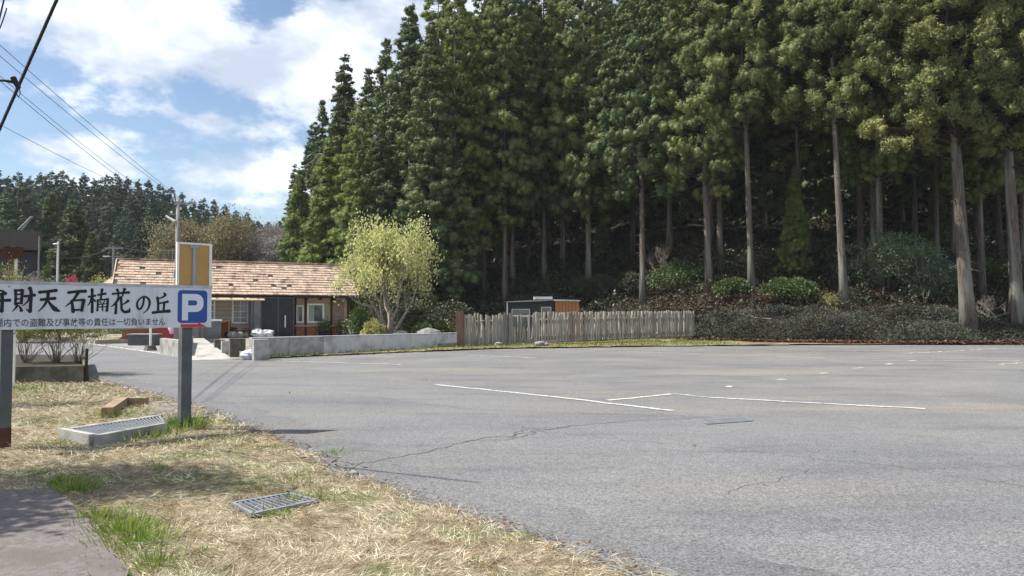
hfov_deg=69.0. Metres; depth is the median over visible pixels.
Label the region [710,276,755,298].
evergreen shrub
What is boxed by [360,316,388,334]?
garden shrub
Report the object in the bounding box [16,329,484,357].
yard ground
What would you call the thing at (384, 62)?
cedar tree
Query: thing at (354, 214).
cedar tree
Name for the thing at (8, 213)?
conifer tree
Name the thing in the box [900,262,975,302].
rhododendron bush
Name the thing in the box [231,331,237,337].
garden rock
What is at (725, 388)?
lot litter
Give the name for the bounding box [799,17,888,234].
cedar tree
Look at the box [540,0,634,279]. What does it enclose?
cedar tree
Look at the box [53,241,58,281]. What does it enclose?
distant pole
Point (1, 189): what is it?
conifer tree
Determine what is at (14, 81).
cable junction
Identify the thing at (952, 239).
cedar tree
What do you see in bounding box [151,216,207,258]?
broadleaf tree
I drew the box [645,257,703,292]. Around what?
evergreen shrub
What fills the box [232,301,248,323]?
window
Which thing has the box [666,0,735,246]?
cedar tree
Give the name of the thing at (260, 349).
concrete block
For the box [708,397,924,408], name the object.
white line
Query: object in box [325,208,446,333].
blossom tree
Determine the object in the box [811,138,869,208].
cedar tree
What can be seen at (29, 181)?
conifer tree
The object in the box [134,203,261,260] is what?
broadleaf tree
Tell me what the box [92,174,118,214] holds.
conifer tree
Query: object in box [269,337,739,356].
strip grass
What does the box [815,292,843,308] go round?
evergreen shrub
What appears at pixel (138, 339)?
storage box
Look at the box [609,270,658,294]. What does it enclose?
evergreen shrub
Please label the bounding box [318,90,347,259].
cedar tree
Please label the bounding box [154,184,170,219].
conifer tree
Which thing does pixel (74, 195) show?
conifer tree
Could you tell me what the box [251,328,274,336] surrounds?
plastic sheet bundle
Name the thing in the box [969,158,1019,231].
cedar tree
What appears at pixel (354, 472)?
rock
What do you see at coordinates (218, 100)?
sky
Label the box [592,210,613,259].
cedar tree
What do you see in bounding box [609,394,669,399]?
white line
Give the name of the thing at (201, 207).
conifer tree
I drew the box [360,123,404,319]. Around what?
cedar tree
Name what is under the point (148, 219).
conifer tree
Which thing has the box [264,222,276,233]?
conifer tree
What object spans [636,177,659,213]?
cedar tree
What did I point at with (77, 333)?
leafing shrub
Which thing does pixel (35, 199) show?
conifer tree
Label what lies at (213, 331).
gate pillar
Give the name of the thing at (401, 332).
garden rock
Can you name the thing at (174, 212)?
conifer tree
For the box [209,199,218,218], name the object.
conifer tree
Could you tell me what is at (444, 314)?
garden shrub
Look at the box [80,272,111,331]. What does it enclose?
hedge bush
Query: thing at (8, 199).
conifer tree
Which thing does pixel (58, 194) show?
conifer tree
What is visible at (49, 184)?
conifer tree
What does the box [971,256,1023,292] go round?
evergreen shrub
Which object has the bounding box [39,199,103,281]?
conifer tree
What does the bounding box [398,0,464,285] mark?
cedar tree
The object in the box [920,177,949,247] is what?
cedar tree
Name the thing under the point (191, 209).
conifer tree
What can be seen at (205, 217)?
conifer tree
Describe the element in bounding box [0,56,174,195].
power line
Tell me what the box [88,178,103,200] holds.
conifer tree
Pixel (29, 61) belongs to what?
lashing wire
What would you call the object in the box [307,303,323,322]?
window
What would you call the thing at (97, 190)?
conifer tree
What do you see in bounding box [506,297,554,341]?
storage shed
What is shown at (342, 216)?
cedar tree
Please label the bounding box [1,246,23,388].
wooden notice board
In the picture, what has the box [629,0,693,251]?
cedar tree
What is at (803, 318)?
bank azaleas
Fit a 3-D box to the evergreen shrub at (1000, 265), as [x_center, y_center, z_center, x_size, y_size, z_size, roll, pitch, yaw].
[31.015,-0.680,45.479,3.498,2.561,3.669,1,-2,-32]
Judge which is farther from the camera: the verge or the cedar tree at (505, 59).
the cedar tree at (505, 59)
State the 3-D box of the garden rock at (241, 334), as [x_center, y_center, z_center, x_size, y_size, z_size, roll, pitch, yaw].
[-14.760,2.556,40.528,0.409,0.409,0.373,-2,-3,40]
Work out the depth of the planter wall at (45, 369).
16.33 m
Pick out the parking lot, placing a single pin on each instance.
(985, 401)
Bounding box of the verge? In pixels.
[0,354,623,575]
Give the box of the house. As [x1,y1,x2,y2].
[104,258,358,337]
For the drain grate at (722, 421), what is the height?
0.020 m
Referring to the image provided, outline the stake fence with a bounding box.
[456,310,694,346]
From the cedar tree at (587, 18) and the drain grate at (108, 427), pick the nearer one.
the drain grate at (108, 427)
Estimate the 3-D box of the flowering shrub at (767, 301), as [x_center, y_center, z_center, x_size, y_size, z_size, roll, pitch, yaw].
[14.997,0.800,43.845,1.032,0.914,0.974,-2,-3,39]
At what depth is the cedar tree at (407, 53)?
59.77 m
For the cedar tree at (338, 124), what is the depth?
67.84 m
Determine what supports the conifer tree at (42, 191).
on the ground at (684, 302)
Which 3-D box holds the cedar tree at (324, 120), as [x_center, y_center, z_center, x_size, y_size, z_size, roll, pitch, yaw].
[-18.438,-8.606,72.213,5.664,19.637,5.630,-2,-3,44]
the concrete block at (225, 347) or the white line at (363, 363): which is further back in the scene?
the concrete block at (225, 347)
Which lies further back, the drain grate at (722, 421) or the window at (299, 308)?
the window at (299, 308)
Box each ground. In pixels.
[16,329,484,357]
[38,188,1023,353]
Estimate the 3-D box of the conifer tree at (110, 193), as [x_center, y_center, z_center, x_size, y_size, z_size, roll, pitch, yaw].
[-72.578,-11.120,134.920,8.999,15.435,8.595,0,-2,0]
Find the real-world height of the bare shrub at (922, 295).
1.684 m
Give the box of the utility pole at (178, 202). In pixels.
[165,195,196,339]
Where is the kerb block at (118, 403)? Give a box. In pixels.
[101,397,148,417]
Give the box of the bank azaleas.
[669,303,1023,343]
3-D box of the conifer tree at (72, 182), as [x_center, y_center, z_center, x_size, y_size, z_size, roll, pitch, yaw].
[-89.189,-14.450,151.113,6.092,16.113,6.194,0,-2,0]
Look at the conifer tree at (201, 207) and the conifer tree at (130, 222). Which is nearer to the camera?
the conifer tree at (130, 222)
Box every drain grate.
[70,416,164,434]
[231,492,317,516]
[701,417,752,423]
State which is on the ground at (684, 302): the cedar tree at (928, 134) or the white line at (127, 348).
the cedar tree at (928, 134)
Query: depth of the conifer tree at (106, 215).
127.64 m
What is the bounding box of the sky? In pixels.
[0,0,658,228]
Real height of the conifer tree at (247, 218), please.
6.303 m
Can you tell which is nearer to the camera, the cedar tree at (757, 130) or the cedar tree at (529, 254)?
the cedar tree at (757, 130)
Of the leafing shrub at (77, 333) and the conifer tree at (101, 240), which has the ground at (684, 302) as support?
the conifer tree at (101, 240)
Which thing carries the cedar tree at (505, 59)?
on the ground at (684, 302)
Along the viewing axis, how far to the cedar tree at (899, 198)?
61.02 m
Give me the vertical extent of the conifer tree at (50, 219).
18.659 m
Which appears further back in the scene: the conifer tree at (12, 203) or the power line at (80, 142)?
the conifer tree at (12, 203)
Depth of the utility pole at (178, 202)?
34.04 m
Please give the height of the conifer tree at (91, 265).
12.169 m
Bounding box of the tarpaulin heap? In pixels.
[224,327,245,337]
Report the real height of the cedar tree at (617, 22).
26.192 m
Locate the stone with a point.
(539, 343)
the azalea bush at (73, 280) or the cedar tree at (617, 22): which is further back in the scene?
the cedar tree at (617, 22)
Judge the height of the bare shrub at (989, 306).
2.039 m
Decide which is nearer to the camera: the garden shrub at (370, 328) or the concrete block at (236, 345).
the concrete block at (236, 345)
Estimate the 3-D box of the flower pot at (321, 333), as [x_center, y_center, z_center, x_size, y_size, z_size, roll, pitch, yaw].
[-11.206,2.224,43.682,0.820,1.202,1.064,0,-2,0]
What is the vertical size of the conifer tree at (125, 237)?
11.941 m
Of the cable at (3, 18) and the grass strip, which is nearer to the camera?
the cable at (3, 18)
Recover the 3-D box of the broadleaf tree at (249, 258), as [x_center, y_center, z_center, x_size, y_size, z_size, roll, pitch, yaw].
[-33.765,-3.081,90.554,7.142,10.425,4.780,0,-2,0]
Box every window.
[211,300,214,318]
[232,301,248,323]
[296,305,303,322]
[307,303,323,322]
[512,309,529,333]
[541,307,550,313]
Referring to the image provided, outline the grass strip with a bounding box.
[270,339,1018,356]
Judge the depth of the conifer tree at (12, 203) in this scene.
130.71 m
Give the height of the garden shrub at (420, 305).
2.877 m
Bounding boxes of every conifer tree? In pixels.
[0,176,11,195]
[0,179,66,280]
[0,183,4,200]
[3,185,19,215]
[6,171,24,188]
[7,198,18,227]
[21,176,34,197]
[24,191,42,216]
[28,172,47,201]
[35,185,48,213]
[35,187,66,221]
[39,191,67,275]
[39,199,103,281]
[41,171,62,196]
[42,256,51,281]
[52,169,70,206]
[55,181,72,216]
[66,177,77,203]
[66,189,87,226]
[70,172,93,204]
[76,231,105,282]
[80,193,96,215]
[82,203,102,266]
[85,186,112,241]
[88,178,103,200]
[89,184,125,246]
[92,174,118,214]
[95,202,121,266]
[97,227,111,279]
[100,215,140,278]
[105,173,125,216]
[112,185,131,232]
[115,209,137,255]
[119,193,140,233]
[122,176,133,202]
[123,220,154,259]
[130,179,145,215]
[130,190,150,250]
[139,192,162,250]
[140,206,158,250]
[144,180,161,219]
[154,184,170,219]
[154,197,173,235]
[161,186,175,215]
[161,210,175,235]
[171,192,187,223]
[172,206,175,232]
[180,204,190,226]
[186,199,202,222]
[189,211,201,233]
[197,198,211,222]
[200,211,210,227]
[205,218,214,242]
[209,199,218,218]
[219,205,230,221]
[232,210,240,221]
[242,212,254,231]
[245,219,259,236]
[254,221,262,234]
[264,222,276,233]
[273,221,283,229]
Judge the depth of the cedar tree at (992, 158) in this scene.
44.21 m
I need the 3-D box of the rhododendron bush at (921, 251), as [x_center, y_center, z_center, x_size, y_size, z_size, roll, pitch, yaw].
[22.942,-1.540,45.098,6.788,4.190,5.920,0,-2,0]
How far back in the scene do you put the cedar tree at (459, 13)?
81.56 m
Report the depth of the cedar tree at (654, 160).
50.50 m
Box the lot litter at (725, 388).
[289,346,1022,481]
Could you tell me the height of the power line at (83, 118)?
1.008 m
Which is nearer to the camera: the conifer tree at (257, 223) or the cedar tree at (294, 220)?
the cedar tree at (294, 220)
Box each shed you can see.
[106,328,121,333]
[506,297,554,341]
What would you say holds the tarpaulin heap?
on the yard ground at (111, 340)
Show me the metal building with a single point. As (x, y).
(27, 240)
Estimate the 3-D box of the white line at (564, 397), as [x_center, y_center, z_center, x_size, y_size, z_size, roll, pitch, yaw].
[0.478,2.025,14.073,0.218,0.001,6.092,2,-3,-44]
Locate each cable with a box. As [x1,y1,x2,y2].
[0,0,4,18]
[0,0,58,130]
[0,8,6,28]
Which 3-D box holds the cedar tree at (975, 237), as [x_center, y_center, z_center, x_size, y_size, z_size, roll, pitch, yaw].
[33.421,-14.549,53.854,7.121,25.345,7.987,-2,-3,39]
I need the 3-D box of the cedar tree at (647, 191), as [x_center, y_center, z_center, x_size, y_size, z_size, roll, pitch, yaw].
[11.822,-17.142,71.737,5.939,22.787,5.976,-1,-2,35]
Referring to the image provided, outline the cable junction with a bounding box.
[0,76,20,97]
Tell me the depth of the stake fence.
37.35 m
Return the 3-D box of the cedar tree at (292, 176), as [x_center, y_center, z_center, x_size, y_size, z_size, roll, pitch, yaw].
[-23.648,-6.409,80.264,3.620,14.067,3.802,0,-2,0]
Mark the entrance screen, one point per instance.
(276, 314)
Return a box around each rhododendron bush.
[831,229,954,292]
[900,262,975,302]
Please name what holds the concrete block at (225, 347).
on the ground at (684, 302)
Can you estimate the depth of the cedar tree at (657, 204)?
66.83 m
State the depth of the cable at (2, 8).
7.16 m
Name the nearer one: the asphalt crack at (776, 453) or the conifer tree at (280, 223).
the asphalt crack at (776, 453)
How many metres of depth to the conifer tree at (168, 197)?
153.43 m
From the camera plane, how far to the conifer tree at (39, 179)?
147.95 m
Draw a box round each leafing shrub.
[16,329,83,362]
[24,329,106,362]
[32,328,123,362]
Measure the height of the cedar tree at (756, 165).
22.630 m
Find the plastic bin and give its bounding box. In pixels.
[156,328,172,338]
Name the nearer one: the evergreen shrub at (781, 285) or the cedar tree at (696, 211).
the evergreen shrub at (781, 285)
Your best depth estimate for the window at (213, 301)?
41.82 m
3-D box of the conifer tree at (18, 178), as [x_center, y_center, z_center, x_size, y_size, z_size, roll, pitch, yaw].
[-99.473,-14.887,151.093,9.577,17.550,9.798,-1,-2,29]
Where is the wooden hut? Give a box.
[554,299,579,339]
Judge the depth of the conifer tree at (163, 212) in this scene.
135.84 m
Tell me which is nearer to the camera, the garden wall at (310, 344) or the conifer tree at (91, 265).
the garden wall at (310, 344)
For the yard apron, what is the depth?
34.75 m
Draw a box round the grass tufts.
[12,383,498,575]
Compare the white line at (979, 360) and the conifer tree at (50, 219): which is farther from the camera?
the conifer tree at (50, 219)
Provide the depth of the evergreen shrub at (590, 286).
54.27 m
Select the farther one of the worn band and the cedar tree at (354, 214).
the cedar tree at (354, 214)
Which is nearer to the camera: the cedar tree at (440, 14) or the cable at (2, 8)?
the cable at (2, 8)
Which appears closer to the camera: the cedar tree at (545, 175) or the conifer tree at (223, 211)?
the cedar tree at (545, 175)
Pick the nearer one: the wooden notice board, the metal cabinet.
the wooden notice board
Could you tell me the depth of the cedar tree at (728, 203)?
67.23 m
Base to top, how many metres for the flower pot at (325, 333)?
1.175 m
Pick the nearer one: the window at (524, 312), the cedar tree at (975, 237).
the window at (524, 312)
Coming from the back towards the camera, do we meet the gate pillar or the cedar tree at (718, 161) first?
the cedar tree at (718, 161)
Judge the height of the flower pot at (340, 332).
1.230 m
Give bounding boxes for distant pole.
[37,236,39,280]
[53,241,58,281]
[103,246,124,276]
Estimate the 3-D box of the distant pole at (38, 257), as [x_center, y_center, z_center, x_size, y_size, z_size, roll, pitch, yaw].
[-31.807,-0.103,50.033,0.111,6.728,0.111,1,-2,-22]
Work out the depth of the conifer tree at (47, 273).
59.97 m
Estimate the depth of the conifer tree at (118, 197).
141.69 m
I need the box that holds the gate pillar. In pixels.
[202,319,221,338]
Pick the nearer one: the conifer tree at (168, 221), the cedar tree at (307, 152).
the cedar tree at (307, 152)
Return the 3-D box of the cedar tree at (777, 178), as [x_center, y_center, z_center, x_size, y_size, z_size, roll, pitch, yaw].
[19.988,-14.974,59.486,6.031,22.999,5.994,-2,-3,41]
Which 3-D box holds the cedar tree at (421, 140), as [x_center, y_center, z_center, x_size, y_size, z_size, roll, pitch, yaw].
[-5.949,-7.871,54.134,7.897,23.135,7.882,0,-2,0]
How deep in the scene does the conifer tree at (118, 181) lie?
152.77 m
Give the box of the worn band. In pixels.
[95,377,841,575]
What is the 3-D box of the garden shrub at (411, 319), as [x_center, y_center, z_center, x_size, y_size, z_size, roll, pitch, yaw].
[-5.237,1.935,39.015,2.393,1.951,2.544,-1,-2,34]
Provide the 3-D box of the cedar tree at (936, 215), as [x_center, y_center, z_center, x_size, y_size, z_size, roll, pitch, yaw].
[28.555,-12.086,50.124,7.074,22.480,6.368,0,-2,0]
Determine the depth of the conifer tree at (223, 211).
146.60 m
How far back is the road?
7.58 m
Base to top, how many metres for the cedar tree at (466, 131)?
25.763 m
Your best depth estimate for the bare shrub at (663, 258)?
52.73 m
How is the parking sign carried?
on the verge
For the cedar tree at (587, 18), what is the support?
on the ground at (684, 302)
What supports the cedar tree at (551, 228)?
on the ground at (684, 302)
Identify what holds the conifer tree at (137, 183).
on the ground at (684, 302)
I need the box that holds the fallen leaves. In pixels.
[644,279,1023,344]
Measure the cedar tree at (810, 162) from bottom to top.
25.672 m
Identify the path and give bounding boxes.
[0,487,128,575]
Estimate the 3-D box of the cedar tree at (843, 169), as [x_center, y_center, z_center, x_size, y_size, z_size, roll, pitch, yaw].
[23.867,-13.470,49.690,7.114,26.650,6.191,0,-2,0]
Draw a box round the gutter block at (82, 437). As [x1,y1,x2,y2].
[59,415,166,447]
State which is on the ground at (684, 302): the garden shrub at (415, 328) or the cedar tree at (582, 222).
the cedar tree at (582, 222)
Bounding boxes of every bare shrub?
[645,242,672,286]
[909,284,930,305]
[975,295,1008,332]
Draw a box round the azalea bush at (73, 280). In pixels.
[65,273,77,281]
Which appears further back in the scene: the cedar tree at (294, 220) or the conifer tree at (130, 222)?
the conifer tree at (130, 222)
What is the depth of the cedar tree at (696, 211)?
59.74 m
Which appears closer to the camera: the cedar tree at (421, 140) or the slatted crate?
the slatted crate
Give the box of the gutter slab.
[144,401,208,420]
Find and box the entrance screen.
[249,297,293,336]
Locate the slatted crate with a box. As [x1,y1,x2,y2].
[221,320,230,337]
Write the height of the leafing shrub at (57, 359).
1.896 m
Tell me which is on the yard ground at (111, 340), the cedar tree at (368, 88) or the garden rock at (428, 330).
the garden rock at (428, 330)
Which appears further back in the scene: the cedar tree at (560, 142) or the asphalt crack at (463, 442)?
the cedar tree at (560, 142)
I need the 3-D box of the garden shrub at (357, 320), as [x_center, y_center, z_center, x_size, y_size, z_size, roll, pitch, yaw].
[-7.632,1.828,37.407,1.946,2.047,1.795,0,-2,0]
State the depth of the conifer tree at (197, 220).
135.93 m
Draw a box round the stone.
[535,341,544,345]
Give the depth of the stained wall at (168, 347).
27.27 m
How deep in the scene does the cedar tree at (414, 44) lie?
86.85 m
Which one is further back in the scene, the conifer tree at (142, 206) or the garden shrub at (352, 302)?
the conifer tree at (142, 206)
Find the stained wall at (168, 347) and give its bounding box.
[160,336,192,356]
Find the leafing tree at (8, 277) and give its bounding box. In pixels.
[0,255,34,339]
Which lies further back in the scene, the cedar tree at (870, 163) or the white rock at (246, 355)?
the cedar tree at (870, 163)
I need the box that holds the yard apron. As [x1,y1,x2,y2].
[101,343,241,358]
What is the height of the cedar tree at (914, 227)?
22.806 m
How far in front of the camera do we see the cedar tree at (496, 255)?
66.77 m
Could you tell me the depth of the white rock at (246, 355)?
24.92 m
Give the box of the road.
[16,338,1023,575]
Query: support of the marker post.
on the yard apron
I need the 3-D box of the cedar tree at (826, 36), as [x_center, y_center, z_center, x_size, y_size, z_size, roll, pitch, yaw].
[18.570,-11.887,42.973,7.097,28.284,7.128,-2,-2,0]
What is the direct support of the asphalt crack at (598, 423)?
on the road
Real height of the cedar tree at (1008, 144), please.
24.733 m
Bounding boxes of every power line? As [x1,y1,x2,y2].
[0,45,183,200]
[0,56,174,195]
[0,76,173,210]
[1,82,171,213]
[3,126,108,179]
[110,180,175,203]
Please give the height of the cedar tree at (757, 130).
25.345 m
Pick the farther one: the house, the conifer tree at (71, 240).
the conifer tree at (71, 240)
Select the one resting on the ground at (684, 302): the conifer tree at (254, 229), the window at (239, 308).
the conifer tree at (254, 229)
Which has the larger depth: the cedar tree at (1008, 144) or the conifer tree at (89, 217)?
the conifer tree at (89, 217)
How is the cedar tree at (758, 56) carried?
on the ground at (684, 302)
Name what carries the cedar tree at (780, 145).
on the ground at (684, 302)
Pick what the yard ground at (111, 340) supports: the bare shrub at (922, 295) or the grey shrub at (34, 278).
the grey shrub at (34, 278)
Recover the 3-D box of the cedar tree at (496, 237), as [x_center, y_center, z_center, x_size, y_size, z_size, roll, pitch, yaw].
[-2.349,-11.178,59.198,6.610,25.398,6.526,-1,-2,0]
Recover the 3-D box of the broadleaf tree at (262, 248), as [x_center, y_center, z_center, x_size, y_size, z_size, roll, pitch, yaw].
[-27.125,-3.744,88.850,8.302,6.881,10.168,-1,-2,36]
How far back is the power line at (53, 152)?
19.20 m
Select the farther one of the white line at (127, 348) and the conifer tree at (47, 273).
the conifer tree at (47, 273)
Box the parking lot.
[99,344,1023,491]
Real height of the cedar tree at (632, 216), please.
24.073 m
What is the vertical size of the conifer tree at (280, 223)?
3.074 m
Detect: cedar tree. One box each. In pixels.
[273,164,297,261]
[276,167,314,262]
[286,123,319,256]
[296,137,349,311]
[299,100,333,262]
[307,53,362,246]
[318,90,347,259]
[326,100,385,329]
[340,68,388,289]
[342,197,376,331]
[347,37,406,279]
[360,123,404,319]
[361,3,459,299]
[378,24,484,316]
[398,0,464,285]
[402,13,422,84]
[418,0,497,310]
[427,0,485,286]
[444,0,516,299]
[453,5,465,221]
[459,0,550,305]
[474,0,513,265]
[474,3,507,234]
[476,0,552,285]
[506,0,583,281]
[508,11,555,270]
[526,8,576,248]
[536,0,589,267]
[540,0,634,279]
[566,15,598,230]
[570,0,635,240]
[584,0,594,50]
[584,0,693,305]
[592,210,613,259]
[597,0,651,256]
[607,0,675,262]
[625,17,656,220]
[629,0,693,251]
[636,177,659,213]
[645,0,700,223]
[650,0,750,292]
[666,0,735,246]
[672,15,753,230]
[675,1,765,265]
[689,0,793,295]
[714,135,759,216]
[726,16,799,235]
[740,51,762,207]
[754,11,834,238]
[755,0,840,274]
[756,88,826,210]
[767,0,892,312]
[773,167,814,276]
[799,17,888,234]
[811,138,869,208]
[825,1,913,272]
[825,1,927,296]
[825,14,894,255]
[844,0,1023,339]
[863,150,947,229]
[864,161,908,204]
[879,3,964,266]
[904,162,949,213]
[906,0,1023,336]
[906,54,925,236]
[920,3,963,262]
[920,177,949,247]
[922,22,1023,300]
[934,45,977,252]
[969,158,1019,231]
[981,157,1004,257]
[985,22,1023,172]
[985,156,1023,260]
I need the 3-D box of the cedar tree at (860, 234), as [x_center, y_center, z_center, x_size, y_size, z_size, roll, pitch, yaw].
[24.755,-13.611,53.414,7.340,24.073,7.546,0,-2,0]
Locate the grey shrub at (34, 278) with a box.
[17,270,62,331]
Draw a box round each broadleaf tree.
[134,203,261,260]
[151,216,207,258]
[214,228,262,260]
[226,217,284,261]
[243,227,285,261]
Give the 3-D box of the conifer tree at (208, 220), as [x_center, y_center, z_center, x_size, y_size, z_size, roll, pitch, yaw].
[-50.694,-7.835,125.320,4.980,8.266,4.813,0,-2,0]
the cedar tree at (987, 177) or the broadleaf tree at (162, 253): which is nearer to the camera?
the cedar tree at (987, 177)
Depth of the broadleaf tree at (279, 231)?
92.22 m
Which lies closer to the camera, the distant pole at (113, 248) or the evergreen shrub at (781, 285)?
the evergreen shrub at (781, 285)
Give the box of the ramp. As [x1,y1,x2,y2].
[192,338,232,359]
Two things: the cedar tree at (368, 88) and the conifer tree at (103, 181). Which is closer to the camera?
the cedar tree at (368, 88)
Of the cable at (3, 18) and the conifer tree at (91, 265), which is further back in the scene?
the conifer tree at (91, 265)
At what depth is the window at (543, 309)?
40.46 m
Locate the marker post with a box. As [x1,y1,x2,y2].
[143,328,156,350]
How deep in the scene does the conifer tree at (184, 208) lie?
140.90 m
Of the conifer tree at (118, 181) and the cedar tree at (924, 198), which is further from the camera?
the conifer tree at (118, 181)
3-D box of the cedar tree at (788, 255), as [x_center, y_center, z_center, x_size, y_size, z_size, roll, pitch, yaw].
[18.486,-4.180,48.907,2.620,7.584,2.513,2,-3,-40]
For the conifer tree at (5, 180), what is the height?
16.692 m
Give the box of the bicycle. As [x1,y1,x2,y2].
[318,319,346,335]
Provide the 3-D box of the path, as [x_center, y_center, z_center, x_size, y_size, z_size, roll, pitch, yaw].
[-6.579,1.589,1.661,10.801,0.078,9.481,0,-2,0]
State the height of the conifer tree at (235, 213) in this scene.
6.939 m
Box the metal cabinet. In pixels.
[192,327,201,337]
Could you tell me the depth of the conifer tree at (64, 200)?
136.57 m
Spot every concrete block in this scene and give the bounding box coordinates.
[214,339,224,349]
[221,341,228,353]
[228,338,245,356]
[252,339,268,359]
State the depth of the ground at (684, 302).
57.31 m
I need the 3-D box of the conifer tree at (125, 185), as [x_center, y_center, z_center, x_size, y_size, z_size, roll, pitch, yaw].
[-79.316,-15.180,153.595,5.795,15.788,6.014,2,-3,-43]
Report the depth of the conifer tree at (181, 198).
148.63 m
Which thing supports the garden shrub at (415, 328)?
on the yard ground at (111, 340)
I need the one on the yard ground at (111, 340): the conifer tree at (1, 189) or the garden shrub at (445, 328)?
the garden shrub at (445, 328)
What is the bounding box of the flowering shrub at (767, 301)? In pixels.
[758,294,775,307]
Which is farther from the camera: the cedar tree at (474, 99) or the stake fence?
the cedar tree at (474, 99)
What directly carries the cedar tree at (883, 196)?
on the ground at (684, 302)
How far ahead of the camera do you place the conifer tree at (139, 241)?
115.90 m
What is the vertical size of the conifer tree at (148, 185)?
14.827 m
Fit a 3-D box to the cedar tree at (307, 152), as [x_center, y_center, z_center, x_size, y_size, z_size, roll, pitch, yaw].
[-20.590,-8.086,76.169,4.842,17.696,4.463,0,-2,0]
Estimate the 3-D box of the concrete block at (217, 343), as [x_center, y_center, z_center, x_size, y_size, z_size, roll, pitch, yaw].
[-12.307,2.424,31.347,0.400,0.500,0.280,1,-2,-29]
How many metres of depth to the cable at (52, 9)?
7.95 m
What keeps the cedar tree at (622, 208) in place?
on the ground at (684, 302)
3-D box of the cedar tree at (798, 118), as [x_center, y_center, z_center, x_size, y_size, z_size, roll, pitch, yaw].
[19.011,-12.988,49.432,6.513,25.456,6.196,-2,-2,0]
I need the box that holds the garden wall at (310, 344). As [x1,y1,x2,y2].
[249,332,456,358]
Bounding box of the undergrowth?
[349,196,1023,333]
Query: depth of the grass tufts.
5.47 m
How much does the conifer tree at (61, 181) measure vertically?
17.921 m
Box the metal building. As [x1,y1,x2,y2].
[0,216,41,280]
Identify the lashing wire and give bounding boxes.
[0,0,57,129]
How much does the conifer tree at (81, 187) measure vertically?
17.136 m
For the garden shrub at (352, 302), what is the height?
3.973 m
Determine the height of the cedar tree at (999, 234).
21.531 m
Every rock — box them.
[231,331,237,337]
[237,332,244,337]
[240,349,251,359]
[348,470,358,477]
[394,330,408,333]
[417,328,440,332]
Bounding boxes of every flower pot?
[315,320,328,335]
[319,316,331,335]
[334,318,346,334]
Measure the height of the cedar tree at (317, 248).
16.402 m
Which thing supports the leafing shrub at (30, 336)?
in the planter wall at (45, 369)
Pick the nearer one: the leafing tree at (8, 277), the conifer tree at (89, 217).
the leafing tree at (8, 277)
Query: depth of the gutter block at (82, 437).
8.78 m
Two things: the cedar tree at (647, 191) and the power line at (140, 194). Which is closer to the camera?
the power line at (140, 194)
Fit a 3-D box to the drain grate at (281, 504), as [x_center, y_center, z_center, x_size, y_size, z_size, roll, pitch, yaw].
[-1.904,1.706,5.908,0.447,0.030,0.576,-2,-3,43]
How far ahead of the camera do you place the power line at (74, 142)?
20.16 m
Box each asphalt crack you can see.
[355,425,573,465]
[505,422,1022,486]
[512,417,697,436]
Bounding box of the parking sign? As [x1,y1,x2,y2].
[0,242,211,449]
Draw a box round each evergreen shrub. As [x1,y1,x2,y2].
[569,273,617,298]
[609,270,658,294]
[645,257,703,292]
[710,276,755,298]
[755,275,821,304]
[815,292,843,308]
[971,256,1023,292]
[986,256,1023,292]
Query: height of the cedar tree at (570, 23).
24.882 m
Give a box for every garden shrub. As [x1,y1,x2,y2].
[341,305,375,334]
[349,283,379,332]
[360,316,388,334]
[366,291,431,330]
[393,307,437,333]
[410,321,432,333]
[424,316,455,332]
[426,299,474,331]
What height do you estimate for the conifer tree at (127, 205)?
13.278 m
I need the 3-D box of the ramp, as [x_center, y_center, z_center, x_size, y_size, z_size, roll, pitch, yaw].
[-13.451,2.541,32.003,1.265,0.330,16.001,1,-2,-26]
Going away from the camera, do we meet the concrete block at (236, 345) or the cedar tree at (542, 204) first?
the concrete block at (236, 345)
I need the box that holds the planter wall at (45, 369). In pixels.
[15,348,88,383]
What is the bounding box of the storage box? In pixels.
[127,334,161,344]
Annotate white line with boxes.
[95,344,159,353]
[290,361,400,364]
[434,384,672,410]
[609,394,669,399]
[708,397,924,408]
[944,360,1001,360]
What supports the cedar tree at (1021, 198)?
on the ground at (684, 302)

